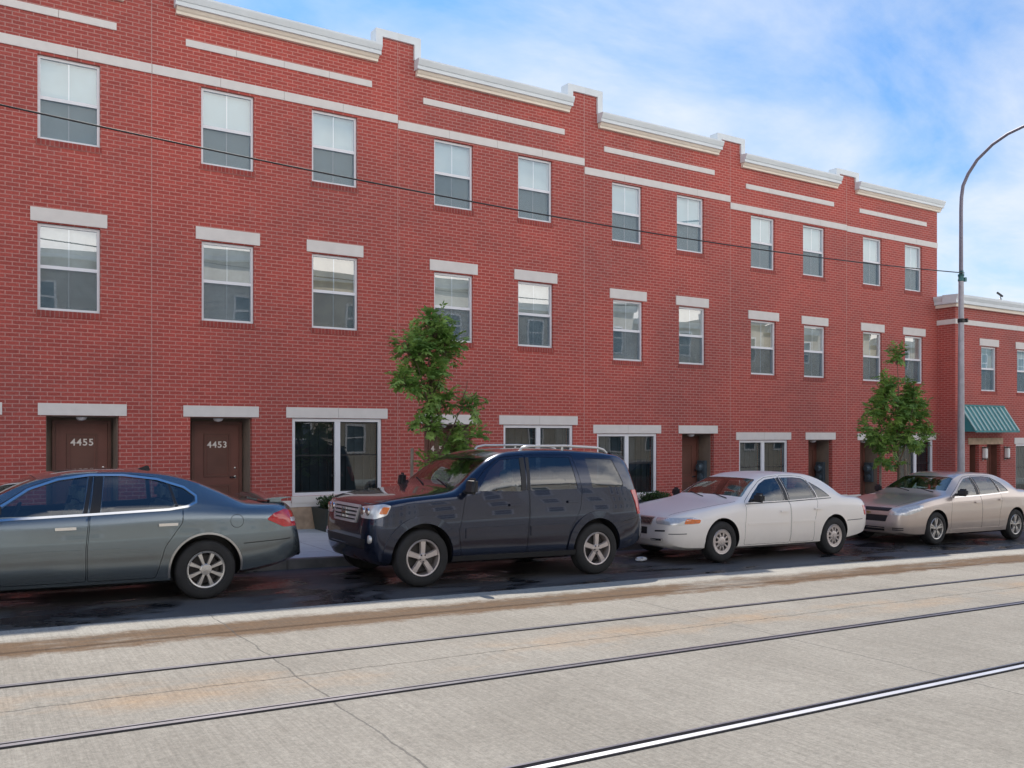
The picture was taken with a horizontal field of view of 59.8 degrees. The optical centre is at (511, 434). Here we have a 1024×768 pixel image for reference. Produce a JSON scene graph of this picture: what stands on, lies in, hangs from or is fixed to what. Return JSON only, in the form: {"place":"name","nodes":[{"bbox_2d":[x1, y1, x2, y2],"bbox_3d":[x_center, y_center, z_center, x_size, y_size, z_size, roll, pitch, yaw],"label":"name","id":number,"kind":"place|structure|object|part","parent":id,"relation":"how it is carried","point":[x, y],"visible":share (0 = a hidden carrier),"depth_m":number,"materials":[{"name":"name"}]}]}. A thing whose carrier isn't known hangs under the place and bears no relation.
{"place":"outdoors","nodes":[
{"label":"outdoors","id":0,"kind":"place"},
{"bbox_2d":[291,529,342,557],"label":"sidewalk","id":1,"kind":"structure","parent":0,"point":[314,542],"depth_m":14.52,"materials":[{"name":"concrete"}]},
{"bbox_2d":[311,506,328,531],"bbox_3d":[-3.322,1.599,16.994,0.780,0.440,0.780,0,0,-32],"label":"planter","id":2,"kind":"object","parent":1,"relation":"on","point":[320,516],"visible":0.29,"depth_m":16.77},
{"bbox_2d":[316,494,335,508],"bbox_3d":[-3.332,1.280,16.993,0.819,0.371,0.737,0,0,-4],"label":"shrub","id":3,"kind":"object","parent":2,"relation":"on","point":[325,501],"visible":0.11,"depth_m":16.85,"materials":[{"name":"green plant"}]},
{"bbox_2d":[410,448,413,476],"bbox_3d":[-1.651,1.050,14.608,0.063,1.671,0.074,0,0,35],"label":"tree stake","id":4,"kind":"object","parent":1,"relation":"on","point":[411,461],"visible":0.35,"depth_m":14.59,"materials":[{"name":"wood"}]},
{"bbox_2d":[385,301,491,481],"bbox_3d":[-1.207,-0.214,14.845,1.981,4.096,1.071,0,0,-32],"label":"young tree","id":5,"kind":"object","parent":1,"relation":"on","point":[436,333],"visible":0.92,"depth_m":14.75,"materials":[{"name":"green plant"}]},
{"bbox_2d":[879,454,881,485],"bbox_3d":[8.743,1.282,21.130,0.074,1.801,0.063,0,0,-10],"label":"tree stake","id":6,"kind":"object","parent":1,"relation":"on","point":[880,473],"visible":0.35,"depth_m":21.11,"materials":[{"name":"wood"}]},
{"bbox_2d":[855,340,938,487],"bbox_3d":[9.194,-0.084,21.352,2.936,4.446,1.111,0,0,-32],"label":"young tree","id":7,"kind":"object","parent":1,"relation":"on","point":[906,407],"visible":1,"depth_m":21.23,"materials":[{"name":"green plant"}]},
{"bbox_2d":[904,459,906,487],"bbox_3d":[9.596,1.382,21.727,0.063,1.601,0.074,0,0,35],"label":"tree stake","id":8,"kind":"object","parent":1,"relation":"on","point":[905,474],"visible":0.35,"depth_m":21.71,"materials":[{"name":"wood"}]},
{"bbox_2d":[957,125,1023,480],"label":"street lamp","id":9,"kind":"object","parent":1,"relation":"on","point":[962,279],"visible":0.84,"depth_m":22.06,"materials":[{"name":"metal"}]},
{"bbox_2d":[0,104,964,272],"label":"overhead cable","id":10,"kind":"object","parent":9,"relation":"attached to","point":[426,192],"visible":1,"depth_m":13.94,"materials":[{"name":"black plastic"}]},
{"bbox_2d":[0,548,1023,767],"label":"road","id":11,"kind":"structure","parent":0,"point":[526,718],"depth_m":6.92,"materials":[{"name":"concrete"}]},
{"bbox_2d":[0,601,1023,748],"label":"tram rail","id":12,"kind":"object","parent":11,"relation":"on","point":[45,739],"depth_m":6.59,"materials":[{"name":"metal"}]},
{"bbox_2d":[0,574,1023,687],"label":"tram rail","id":13,"kind":"object","parent":11,"relation":"on","point":[236,660],"depth_m":8.15,"materials":[{"name":"metal"}]},
{"bbox_2d":[502,661,1023,767],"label":"tram rail","id":14,"kind":"object","parent":11,"relation":"on","point":[603,752],"depth_m":5.90,"materials":[{"name":"metal"}]},
{"bbox_2d":[0,527,1023,630],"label":"parking lane","id":15,"kind":"structure","parent":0,"point":[262,590],"depth_m":11.80,"materials":[{"name":"black asphalt"}]},
{"bbox_2d":[0,465,299,598],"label":"parked car","id":16,"kind":"object","parent":15,"relation":"on","point":[181,532],"visible":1,"depth_m":9.86,"materials":[{"name":"blue paint"}]},
{"bbox_3d":[-5.789,0.982,10.546,1.148,1.127,0.425,2,-1,-32],"label":"door","id":17,"kind":"part","parent":16,"relation":"part of","materials":[{"name":"black glass"}]},
{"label":"door","id":18,"kind":"part","parent":16,"relation":"part of","materials":[{"name":"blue metal"}]},
{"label":"door","id":19,"kind":"part","parent":16,"relation":"part of","materials":[{"name":"black glass"}]},
{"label":"door","id":20,"kind":"part","parent":16,"relation":"part of","materials":[{"name":"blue metal"}]},
{"bbox_2d":[326,444,640,586],"bbox_3d":[-0.327,1.040,12.900,4.463,1.844,2.307,2,-1,-32],"label":"parked suv","id":21,"kind":"object","parent":15,"relation":"on","point":[529,502],"visible":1,"depth_m":12.13,"materials":[{"name":"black metal"}]},
{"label":"door","id":22,"kind":"part","parent":21,"relation":"part of","materials":[{"name":"clear glass"}]},
{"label":"door","id":23,"kind":"part","parent":21,"relation":"part of","materials":[{"name":"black glass"}]},
{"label":"door","id":24,"kind":"part","parent":21,"relation":"part of","materials":[{"name":"blue metal"}]},
{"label":"door","id":25,"kind":"part","parent":21,"relation":"part of","materials":[{"name":"blue metal"}]},
{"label":"side window","id":26,"kind":"part","parent":21,"relation":"part of","materials":[{"name":"grey glass"}]},
{"bbox_2d":[635,557,646,560],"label":"paper litter","id":27,"kind":"object","parent":15,"relation":"on","point":[640,558],"visible":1,"depth_m":14.24,"materials":[{"name":"white paper"}]},
{"bbox_2d":[636,471,865,561],"bbox_3d":[4.156,1.366,15.879,4.952,1.450,2.179,2,-1,-32],"label":"parked car","id":28,"kind":"object","parent":15,"relation":"on","point":[716,526],"visible":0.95,"depth_m":15.07,"materials":[{"name":"white paint"}]},
{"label":"door","id":29,"kind":"part","parent":28,"relation":"part of","materials":[{"name":"white paint"}]},
{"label":"door","id":30,"kind":"part","parent":28,"relation":"part of","materials":[{"name":"white paint"}]},
{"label":"door","id":31,"kind":"part","parent":28,"relation":"part of","materials":[{"name":"white paint"}]},
{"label":"door","id":32,"kind":"part","parent":28,"relation":"part of","materials":[{"name":"white paint"}]},
{"bbox_2d":[857,471,1023,544],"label":"parked car","id":33,"kind":"object","parent":15,"relation":"on","point":[952,502],"visible":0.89,"depth_m":18.46,"materials":[{"name":"beige paint"}]},
{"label":"door","id":34,"kind":"part","parent":33,"relation":"part of","materials":[{"name":"beige paint"}]},
{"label":"door","id":35,"kind":"part","parent":33,"relation":"part of","materials":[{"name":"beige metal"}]},
{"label":"door","id":36,"kind":"part","parent":33,"relation":"part of","materials":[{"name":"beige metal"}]},
{"bbox_2d":[214,0,1023,302],"label":"sky","id":37,"kind":"structure","parent":0,"point":[903,95],"materials":[{"name":"blue"}]},
{"bbox_3d":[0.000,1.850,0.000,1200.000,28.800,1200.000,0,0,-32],"label":"ground","id":38,"kind":"structure","parent":0,"visible":0},
{"bbox_2d":[0,0,151,505],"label":"row house","id":39,"kind":"structure","parent":38,"relation":"on","point":[75,294],"depth_m":15.07,"materials":[{"name":"red brick"}]},
{"bbox_2d":[36,55,101,153],"bbox_3d":[-7.477,-5.547,15.017,0.990,1.503,0.212,0,0,-32],"label":"window","id":40,"kind":"structure","parent":39,"relation":"in","point":[65,89],"depth_m":15.04,"materials":[{"name":"white glass"}]},
{"bbox_2d":[36,223,101,319],"bbox_3d":[-7.477,-2.739,15.017,0.990,1.548,0.212,0,0,-32],"label":"window","id":41,"kind":"structure","parent":39,"relation":"in","point":[68,258],"depth_m":15.04,"materials":[{"name":"white glass"}]},
{"bbox_2d":[56,424,106,503],"bbox_3d":[-7.501,0.745,15.525,0.812,1.872,0.078,0,0,-32],"label":"door","id":42,"kind":"structure","parent":39,"relation":"in","point":[77,445],"depth_m":15.49,"materials":[{"name":"brown wood"}]},
{"bbox_2d":[151,0,398,528],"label":"row house","id":43,"kind":"structure","parent":38,"relation":"on","point":[274,304],"depth_m":16.80,"materials":[{"name":"red brick"}]},
{"bbox_2d":[195,425,238,495],"bbox_3d":[-5.553,0.773,16.748,0.812,1.927,0.078,0,0,-32],"label":"door","id":44,"kind":"structure","parent":43,"relation":"in","point":[216,446],"depth_m":16.75,"materials":[{"name":"brown wood"}]},
{"bbox_2d":[200,88,254,177],"bbox_3d":[-5.260,-5.547,16.408,0.995,1.503,0.212,0,0,-32],"label":"window","id":45,"kind":"structure","parent":43,"relation":"in","point":[226,118],"depth_m":16.44,"materials":[{"name":"grey glass"}]},
{"bbox_2d":[201,241,254,329],"bbox_3d":[-5.256,-2.739,16.411,0.985,1.548,0.212,0,0,-32],"label":"window","id":46,"kind":"structure","parent":43,"relation":"in","point":[227,269],"depth_m":16.45,"materials":[{"name":"grey glass"}]},
{"bbox_2d":[311,110,358,193],"bbox_3d":[-3.515,-5.547,17.503,0.975,1.503,0.212,0,0,-32],"label":"window","id":47,"kind":"structure","parent":43,"relation":"in","point":[333,136],"depth_m":17.54,"materials":[{"name":"glass"}]},
{"bbox_2d":[311,254,358,335],"bbox_3d":[-3.509,-2.739,17.507,0.990,1.548,0.212,0,0,-32],"label":"window","id":48,"kind":"structure","parent":43,"relation":"in","point":[334,278],"depth_m":17.55,"materials":[{"name":"grey glass"}]},
{"bbox_2d":[291,418,380,502],"bbox_3d":[-3.465,0.490,17.551,1.884,1.621,0.305,0,0,-32],"label":"shop window","id":49,"kind":"structure","parent":43,"relation":"in","point":[353,455],"depth_m":17.54,"materials":[{"name":"white glass"}]},
{"bbox_2d":[332,33,585,489],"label":"row house","id":50,"kind":"structure","parent":38,"relation":"on","point":[507,285],"depth_m":19.37,"materials":[{"name":"red brick"}]},
{"bbox_2d":[424,431,454,481],"bbox_3d":[-1.597,0.879,19.230,0.812,1.939,0.078,0,0,-32],"label":"door","id":51,"kind":"structure","parent":50,"relation":"in","point":[428,445],"depth_m":19.22,"materials":[{"name":"brown wood"}]},
{"bbox_2d":[433,139,473,215],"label":"window","id":52,"kind":"structure","parent":50,"relation":"in","point":[452,161],"depth_m":18.96,"materials":[{"name":"glass"}]},
{"bbox_2d":[434,272,473,347],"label":"window","id":53,"kind":"structure","parent":50,"relation":"in","point":[455,290],"depth_m":19.03,"materials":[{"name":"grey glass"}]},
{"bbox_2d":[517,156,552,227],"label":"window","id":54,"kind":"structure","parent":50,"relation":"in","point":[534,175],"depth_m":20.07,"materials":[{"name":"grey glass"}]},
{"bbox_2d":[517,281,553,352],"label":"window","id":55,"kind":"structure","parent":50,"relation":"in","point":[534,299],"depth_m":20.08,"materials":[{"name":"glass"}]},
{"bbox_2d":[504,425,571,449],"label":"shop window","id":56,"kind":"structure","parent":50,"relation":"in","point":[513,434],"depth_m":20.09,"materials":[{"name":"grey glass"}]},
{"bbox_2d":[532,88,730,499],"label":"row house","id":57,"kind":"structure","parent":38,"relation":"on","point":[656,352],"depth_m":21.85,"materials":[{"name":"red brick"}]},
{"bbox_2d":[597,434,655,499],"bbox_3d":[2.718,0.780,21.431,1.884,1.621,0.305,0,0,-32],"label":"shop window","id":58,"kind":"structure","parent":57,"relation":"in","point":[636,447],"depth_m":21.74,"materials":[{"name":"glass"}]},
{"bbox_2d":[611,182,642,248],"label":"window","id":59,"kind":"structure","parent":57,"relation":"in","point":[625,198],"depth_m":21.47,"materials":[{"name":"grey glass"}]},
{"bbox_2d":[612,300,643,365],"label":"window","id":60,"kind":"structure","parent":57,"relation":"in","point":[626,314],"depth_m":21.49,"materials":[{"name":"glass"}]},
{"bbox_2d":[682,439,695,492],"bbox_3d":[4.476,1.060,23.042,0.812,1.922,0.078,0,0,-32],"label":"door","id":61,"kind":"structure","parent":57,"relation":"in","point":[688,445],"depth_m":23.11,"materials":[{"name":"brown wood"}]},
{"bbox_2d":[676,195,704,257],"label":"window","id":62,"kind":"structure","parent":57,"relation":"in","point":[689,210],"depth_m":22.59,"materials":[{"name":"glass"}]},
{"bbox_2d":[678,306,705,368],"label":"window","id":63,"kind":"structure","parent":57,"relation":"in","point":[691,320],"depth_m":22.63,"materials":[{"name":"glass"}]},
{"bbox_2d":[246,526,1023,571],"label":"kerb","id":64,"kind":"structure","parent":38,"relation":"on","point":[313,562],"depth_m":12.81,"materials":[{"name":"concrete"}]},
{"bbox_2d":[621,136,847,495],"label":"row house","id":65,"kind":"structure","parent":38,"relation":"on","point":[787,362],"depth_m":24.35,"materials":[{"name":"red brick"}]},
{"bbox_2d":[750,215,775,274],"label":"window","id":66,"kind":"structure","parent":65,"relation":"in","point":[761,228],"depth_m":23.98,"materials":[{"name":"white glass"}]},
{"bbox_2d":[739,440,786,491],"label":"shop window","id":67,"kind":"structure","parent":65,"relation":"in","point":[768,450],"depth_m":23.94,"materials":[{"name":"glass"}]},
{"bbox_2d":[750,320,776,378],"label":"window","id":68,"kind":"structure","parent":65,"relation":"in","point":[762,332],"depth_m":24.00,"materials":[{"name":"glass"}]},
{"bbox_2d":[808,444,815,488],"bbox_3d":[8.473,1.201,25.551,0.812,1.865,0.078,0,0,-32],"label":"door","id":69,"kind":"structure","parent":65,"relation":"in","point":[811,447],"depth_m":25.64,"materials":[{"name":"brown wood"}]},
{"bbox_2d":[803,225,825,281],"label":"window","id":70,"kind":"structure","parent":65,"relation":"in","point":[812,236],"depth_m":25.08,"materials":[{"name":"glass"}]},
{"bbox_2d":[804,325,825,381],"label":"window","id":71,"kind":"structure","parent":65,"relation":"in","point":[813,335],"depth_m":25.11,"materials":[{"name":"glass"}]},
{"bbox_2d":[757,171,945,496],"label":"row house","id":72,"kind":"structure","parent":38,"relation":"on","point":[885,305],"depth_m":26.68,"materials":[{"name":"red brick"}]},
{"bbox_2d":[860,445,864,494],"bbox_3d":[10.379,1.238,26.747,0.812,1.899,0.078,0,0,-32],"label":"door","id":73,"kind":"structure","parent":72,"relation":"in","point":[862,450],"depth_m":26.85,"materials":[{"name":"brown wood"}]},
{"bbox_2d":[863,332,881,384],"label":"window","id":74,"kind":"structure","parent":72,"relation":"in","point":[871,341],"depth_m":26.47,"materials":[{"name":"grey glass"}]},
{"bbox_2d":[863,237,882,289],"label":"window","id":75,"kind":"structure","parent":72,"relation":"in","point":[871,247],"depth_m":26.47,"materials":[{"name":"glass"}]},
{"bbox_2d":[905,245,922,295],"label":"window","id":76,"kind":"structure","parent":72,"relation":"in","point":[912,253],"depth_m":27.54,"materials":[{"name":"glass"}]},
{"bbox_2d":[905,336,923,386],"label":"window","id":77,"kind":"structure","parent":72,"relation":"in","point":[913,357],"depth_m":27.58,"materials":[{"name":"grey glass"}]},
{"bbox_2d":[899,440,931,487],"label":"shop window","id":78,"kind":"structure","parent":72,"relation":"in","point":[917,463],"depth_m":27.65,"materials":[{"name":"glass"}]},
{"bbox_2d":[933,294,1023,489],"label":"two storey brick building","id":79,"kind":"structure","parent":38,"relation":"on","point":[994,378],"depth_m":28.24,"materials":[{"name":"brick"}]},
{"bbox_2d":[981,347,996,394],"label":"window","id":80,"kind":"structure","parent":79,"relation":"in","point":[987,353],"depth_m":28.68,"materials":[{"name":"grey glass"}]},
{"bbox_2d":[987,445,990,481],"bbox_3d":[15.315,1.320,28.872,0.800,2.040,0.055,0,0,-32],"label":"door","id":81,"kind":"structure","parent":79,"relation":"in","point":[989,449],"depth_m":29.00,"materials":[{"name":"wood"}]},
{"bbox_2d":[1016,444,1023,489],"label":"shop window","id":82,"kind":"structure","parent":79,"relation":"in","point":[1019,447],"depth_m":29.79,"materials":[{"name":"clear glass"}]},
{"bbox_2d":[1017,350,1023,395],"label":"window","id":83,"kind":"structure","parent":79,"relation":"in","point":[1020,353],"depth_m":29.71,"materials":[{"name":"grey glass"}]},
{"bbox_3d":[3.399,1.790,21.201,0.780,0.440,0.780,0,0,-32],"label":"planter","id":84,"kind":"object","parent":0,"visible":0},
{"bbox_2d":[638,490,670,501],"bbox_3d":[3.378,1.482,21.196,0.731,0.356,0.820,0,0,31],"label":"shrub","id":85,"kind":"object","parent":84,"relation":"in","point":[653,495],"visible":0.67,"depth_m":21.05,"materials":[{"name":"green plant"}]}
]}

